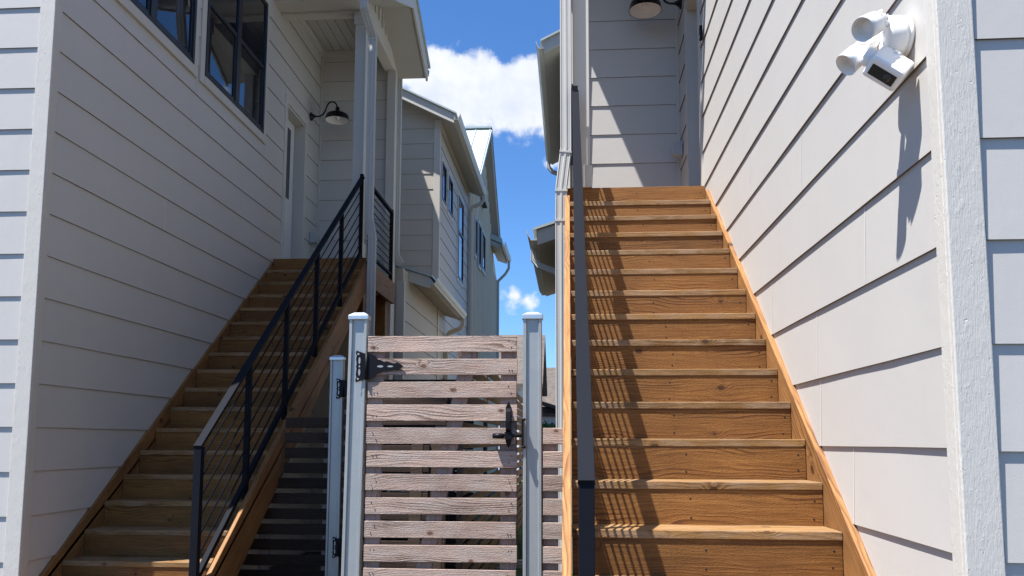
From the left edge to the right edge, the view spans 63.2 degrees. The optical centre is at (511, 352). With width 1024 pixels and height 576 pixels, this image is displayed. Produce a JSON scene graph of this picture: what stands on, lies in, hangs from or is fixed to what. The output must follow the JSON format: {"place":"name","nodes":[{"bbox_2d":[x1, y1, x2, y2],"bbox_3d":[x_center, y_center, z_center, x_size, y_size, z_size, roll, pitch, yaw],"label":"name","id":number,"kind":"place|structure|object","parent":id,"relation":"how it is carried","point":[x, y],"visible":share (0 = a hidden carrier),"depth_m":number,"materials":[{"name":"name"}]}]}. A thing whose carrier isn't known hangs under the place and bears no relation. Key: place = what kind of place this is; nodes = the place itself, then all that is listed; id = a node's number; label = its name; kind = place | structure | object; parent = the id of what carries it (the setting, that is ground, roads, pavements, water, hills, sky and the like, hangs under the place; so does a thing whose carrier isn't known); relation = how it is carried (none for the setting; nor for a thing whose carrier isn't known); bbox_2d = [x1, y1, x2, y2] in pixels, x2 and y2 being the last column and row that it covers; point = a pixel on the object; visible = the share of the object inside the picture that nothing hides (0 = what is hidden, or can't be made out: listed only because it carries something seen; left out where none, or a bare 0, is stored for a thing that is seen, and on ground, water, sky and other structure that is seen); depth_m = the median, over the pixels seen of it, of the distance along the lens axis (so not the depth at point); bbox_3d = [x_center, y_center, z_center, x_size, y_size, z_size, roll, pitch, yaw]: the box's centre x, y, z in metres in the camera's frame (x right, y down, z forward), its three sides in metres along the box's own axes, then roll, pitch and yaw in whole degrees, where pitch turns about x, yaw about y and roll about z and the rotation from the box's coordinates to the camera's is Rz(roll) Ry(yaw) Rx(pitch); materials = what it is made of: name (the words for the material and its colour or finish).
{"place":"outdoors","nodes":[
{"label":"outdoors","id":0,"kind":"place"},
{"bbox_2d":[269,474,521,571],"bbox_3d":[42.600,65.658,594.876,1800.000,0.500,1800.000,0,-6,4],"label":"ground","id":1,"kind":"structure","parent":0,"point":[277,567],"depth_m":10.24,"materials":[{"name":"soil"}]},
{"bbox_2d":[0,0,430,575],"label":"white house","id":2,"kind":"structure","parent":1,"relation":"on","point":[177,177],"depth_m":7.37,"materials":[{"name":"paint"}]},
{"bbox_2d":[115,0,200,77],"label":"window","id":3,"kind":"structure","parent":2,"relation":"in","point":[175,24],"depth_m":7.81,"materials":[{"name":"white paint"}]},
{"bbox_2d":[198,0,270,143],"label":"window","id":4,"kind":"structure","parent":2,"relation":"in","point":[235,34],"depth_m":9.30,"materials":[{"name":"glass"}]},
{"bbox_2d":[280,94,307,258],"bbox_3d":[-3.016,-2.213,11.216,0.212,2.252,0.904,0,-6,4],"label":"door","id":5,"kind":"structure","parent":2,"relation":"in","point":[296,124],"depth_m":11.51,"materials":[{"name":"white paint"}]},
{"bbox_2d":[309,232,317,244],"bbox_3d":[-2.819,-1.631,11.892,0.096,0.160,0.120,0,-6,4],"label":"outlet cover","id":6,"kind":"object","parent":2,"relation":"attached to","point":[313,238],"visible":1,"depth_m":11.84,"materials":[{"name":"grey plastic"}]},
{"bbox_2d":[310,101,348,124],"bbox_3d":[-2.595,-3.462,11.931,0.557,0.290,0.344,0,-6,4],"label":"gooseneck lamp","id":7,"kind":"object","parent":2,"relation":"attached to","point":[336,116],"visible":1,"depth_m":11.93,"materials":[{"name":"black metal"}]},
{"bbox_2d":[39,174,395,575],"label":"wooden staircase","id":8,"kind":"structure","parent":1,"relation":"on","point":[190,488],"depth_m":7.16,"materials":[{"name":"brown wood"}]},
{"bbox_2d":[238,417,328,575],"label":"slat fence","id":9,"kind":"object","parent":1,"relation":"on","point":[264,544],"visible":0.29,"depth_m":7.04,"materials":[{"name":"brown wood"}]},
{"bbox_2d":[325,355,345,575],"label":"gate post","id":10,"kind":"object","parent":1,"relation":"on","point":[335,466],"visible":1,"depth_m":6.85,"materials":[{"name":"metal"}]},
{"bbox_2d":[332,378,446,575],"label":"slat gate","id":11,"kind":"structure","parent":10,"relation":"attached to","point":[341,388],"depth_m":6.82,"materials":[{"name":"wood"}]},
{"bbox_2d":[407,444,423,567],"bbox_3d":[-0.718,1.388,6.169,0.090,1.650,0.229,0,-6,4],"label":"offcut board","id":12,"kind":"object","parent":1,"relation":"on","point":[416,494],"visible":0.2,"depth_m":6.22,"materials":[{"name":"wood"}]},
{"bbox_2d":[456,352,522,569],"bbox_3d":[-0.048,1.676,12.125,0.059,2.350,10.596,0,-6,4],"label":"slat fence","id":13,"kind":"object","parent":1,"relation":"on","point":[478,494],"visible":0.27,"depth_m":8.73,"materials":[{"name":"wood"}]},
{"bbox_2d":[542,420,555,435],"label":"shrub","id":14,"kind":"object","parent":1,"relation":"on","point":[546,425],"visible":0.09,"depth_m":43.35,"materials":[{"name":"green plant"}]},
{"bbox_2d":[555,0,1023,575],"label":"white house","id":15,"kind":"structure","parent":1,"relation":"on","point":[875,230],"depth_m":3.30,"materials":[{"name":"paint"}]},
{"bbox_2d":[629,0,681,18],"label":"gooseneck lamp","id":16,"kind":"object","parent":15,"relation":"attached to","point":[642,9],"visible":1,"depth_m":8.79,"materials":[{"name":"black metal"}]},
{"bbox_2d":[672,140,682,158],"bbox_3d":[1.732,-2.113,8.673,0.096,0.160,0.120,0,-6,4],"label":"outlet cover","id":17,"kind":"object","parent":15,"relation":"attached to","point":[677,149],"visible":1,"depth_m":8.62,"materials":[{"name":"grey plastic"}]},
{"bbox_2d":[684,0,703,185],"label":"door","id":18,"kind":"structure","parent":15,"relation":"in","point":[693,85],"depth_m":8.22,"materials":[{"name":"white paint"}]},
{"bbox_2d":[699,25,702,40],"bbox_3d":[1.661,-2.799,7.292,0.027,0.130,0.045,0,-6,4],"label":"doorbell camera","id":19,"kind":"object","parent":15,"relation":"attached to","point":[700,32],"visible":1,"depth_m":7.27,"materials":[{"name":"grey plastic"}]},
{"bbox_2d":[836,9,914,90],"bbox_3d":[1.253,-1.027,2.850,0.240,0.290,0.235,0,-6,4],"label":"floodlight camera","id":20,"kind":"object","parent":15,"relation":"attached to","point":[880,48],"visible":1,"depth_m":2.82,"materials":[{"name":"white plastic"}]},
{"bbox_2d":[427,444,442,568],"bbox_3d":[-0.575,1.432,6.204,0.120,1.570,0.229,0,-6,4],"label":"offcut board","id":21,"kind":"object","parent":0,"point":[433,470],"visible":0.08,"depth_m":6.32,"materials":[{"name":"wood"}]},
{"bbox_2d":[391,87,486,491],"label":"house","id":22,"kind":"structure","parent":0,"point":[441,178],"depth_m":16.18,"materials":[{"name":"grey paint"}]},
{"bbox_2d":[441,155,446,211],"bbox_3d":[-1.349,-3.381,16.693,0.036,0.950,0.680,0,-6,4],"label":"window","id":23,"kind":"structure","parent":22,"relation":"in","point":[443,165],"depth_m":16.66,"materials":[{"name":"white paint"}]},
{"bbox_2d":[447,169,452,223],"bbox_3d":[-1.285,-3.285,17.585,0.036,0.950,0.740,0,-6,4],"label":"window","id":24,"kind":"structure","parent":22,"relation":"in","point":[449,178],"depth_m":17.53,"materials":[{"name":"glass"}]},
{"bbox_2d":[457,190,463,288],"bbox_3d":[-1.167,-2.580,19.190,0.036,2.070,1.030,0,-6,4],"label":"window","id":25,"kind":"structure","parent":22,"relation":"in","point":[460,213],"depth_m":19.19,"materials":[{"name":"blue glass"}]},
{"bbox_2d":[403,0,559,367],"label":"sky","id":26,"kind":"structure","parent":0,"point":[482,54],"materials":[{"name":"blue"}]},
{"bbox_2d":[465,126,510,493],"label":"batten house","id":27,"kind":"structure","parent":0,"point":[487,242],"depth_m":24.80,"materials":[{"name":"beige paint"}]},
{"bbox_2d":[474,215,476,259],"bbox_3d":[-0.942,-3.073,22.277,0.036,1.130,0.480,0,-6,4],"label":"window","id":28,"kind":"structure","parent":27,"relation":"in","point":[475,223],"depth_m":22.09,"materials":[{"name":"white paint"}]},
{"bbox_2d":[477,219,480,270],"bbox_3d":[-0.878,-2.977,23.170,0.036,1.330,0.680,0,-6,4],"label":"window","id":29,"kind":"structure","parent":27,"relation":"in","point":[479,224],"depth_m":22.98,"materials":[{"name":"glass"}]},
{"bbox_2d":[481,228,485,275],"bbox_3d":[-0.802,-2.912,24.241,0.036,1.230,0.930,0,-6,4],"label":"window","id":30,"kind":"structure","parent":27,"relation":"in","point":[483,237],"depth_m":24.21,"materials":[{"name":"blue glass"}]},
{"bbox_2d":[454,480,522,575],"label":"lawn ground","id":31,"kind":"structure","parent":0,"point":[520,543],"depth_m":12.69,"materials":[{"name":"green plant"}]},
{"bbox_2d":[362,379,473,571],"bbox_3d":[-0.992,1.387,8.320,1.237,2.232,0.058,0,-6,4],"label":"slat fence","id":32,"kind":"object","parent":31,"relation":"on","point":[450,541],"visible":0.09,"depth_m":8.31,"materials":[{"name":"wood"}]},
{"bbox_2d":[496,560,522,568],"bbox_3d":[0.220,2.603,10.260,0.876,0.110,0.146,1,-6,-9],"label":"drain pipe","id":33,"kind":"object","parent":31,"relation":"on","point":[519,563],"visible":0.12,"depth_m":10.21,"materials":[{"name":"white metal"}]},
{"bbox_2d":[527,29,571,548],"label":"house","id":34,"kind":"structure","parent":31,"relation":"on","point":[542,246],"depth_m":13.18,"materials":[{"name":"grey paint"}]},
{"bbox_2d":[463,495,522,575],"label":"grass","id":35,"kind":"structure","parent":0,"point":[517,544],"depth_m":12.63,"materials":[{"name":"green plant"}]},
{"bbox_2d":[498,335,546,473],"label":"shingle house","id":36,"kind":"structure","parent":0,"point":[520,368],"depth_m":43.01,"materials":[{"name":"white paint"}]},
{"bbox_2d":[542,368,555,426],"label":"shingle house","id":37,"kind":"structure","parent":0,"point":[549,408],"depth_m":52.50,"materials":[{"name":"white paint"}]},
{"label":"path","id":38,"kind":"structure","parent":0,"visible":0},
{"bbox_2d":[341,313,370,575],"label":"gate post","id":39,"kind":"object","parent":38,"relation":"on","point":[354,485],"visible":1,"depth_m":4.64,"materials":[{"name":"metal"}]},
{"bbox_2d":[355,336,525,575],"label":"slat gate","id":40,"kind":"structure","parent":39,"relation":"attached to","point":[374,366],"depth_m":4.61,"materials":[{"name":"wood"}]},
{"bbox_2d":[522,312,542,575],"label":"gate post","id":41,"kind":"object","parent":38,"relation":"on","point":[532,450],"visible":1,"depth_m":4.58,"materials":[{"name":"metal"}]},
{"bbox_2d":[542,428,562,575],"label":"slat fence","id":42,"kind":"object","parent":38,"relation":"on","point":[552,463],"visible":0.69,"depth_m":4.54,"materials":[{"name":"wood"}]},
{"bbox_2d":[562,84,875,575],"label":"wooden staircase","id":43,"kind":"structure","parent":38,"relation":"on","point":[674,362],"depth_m":4.36,"materials":[{"name":"brown wood"}]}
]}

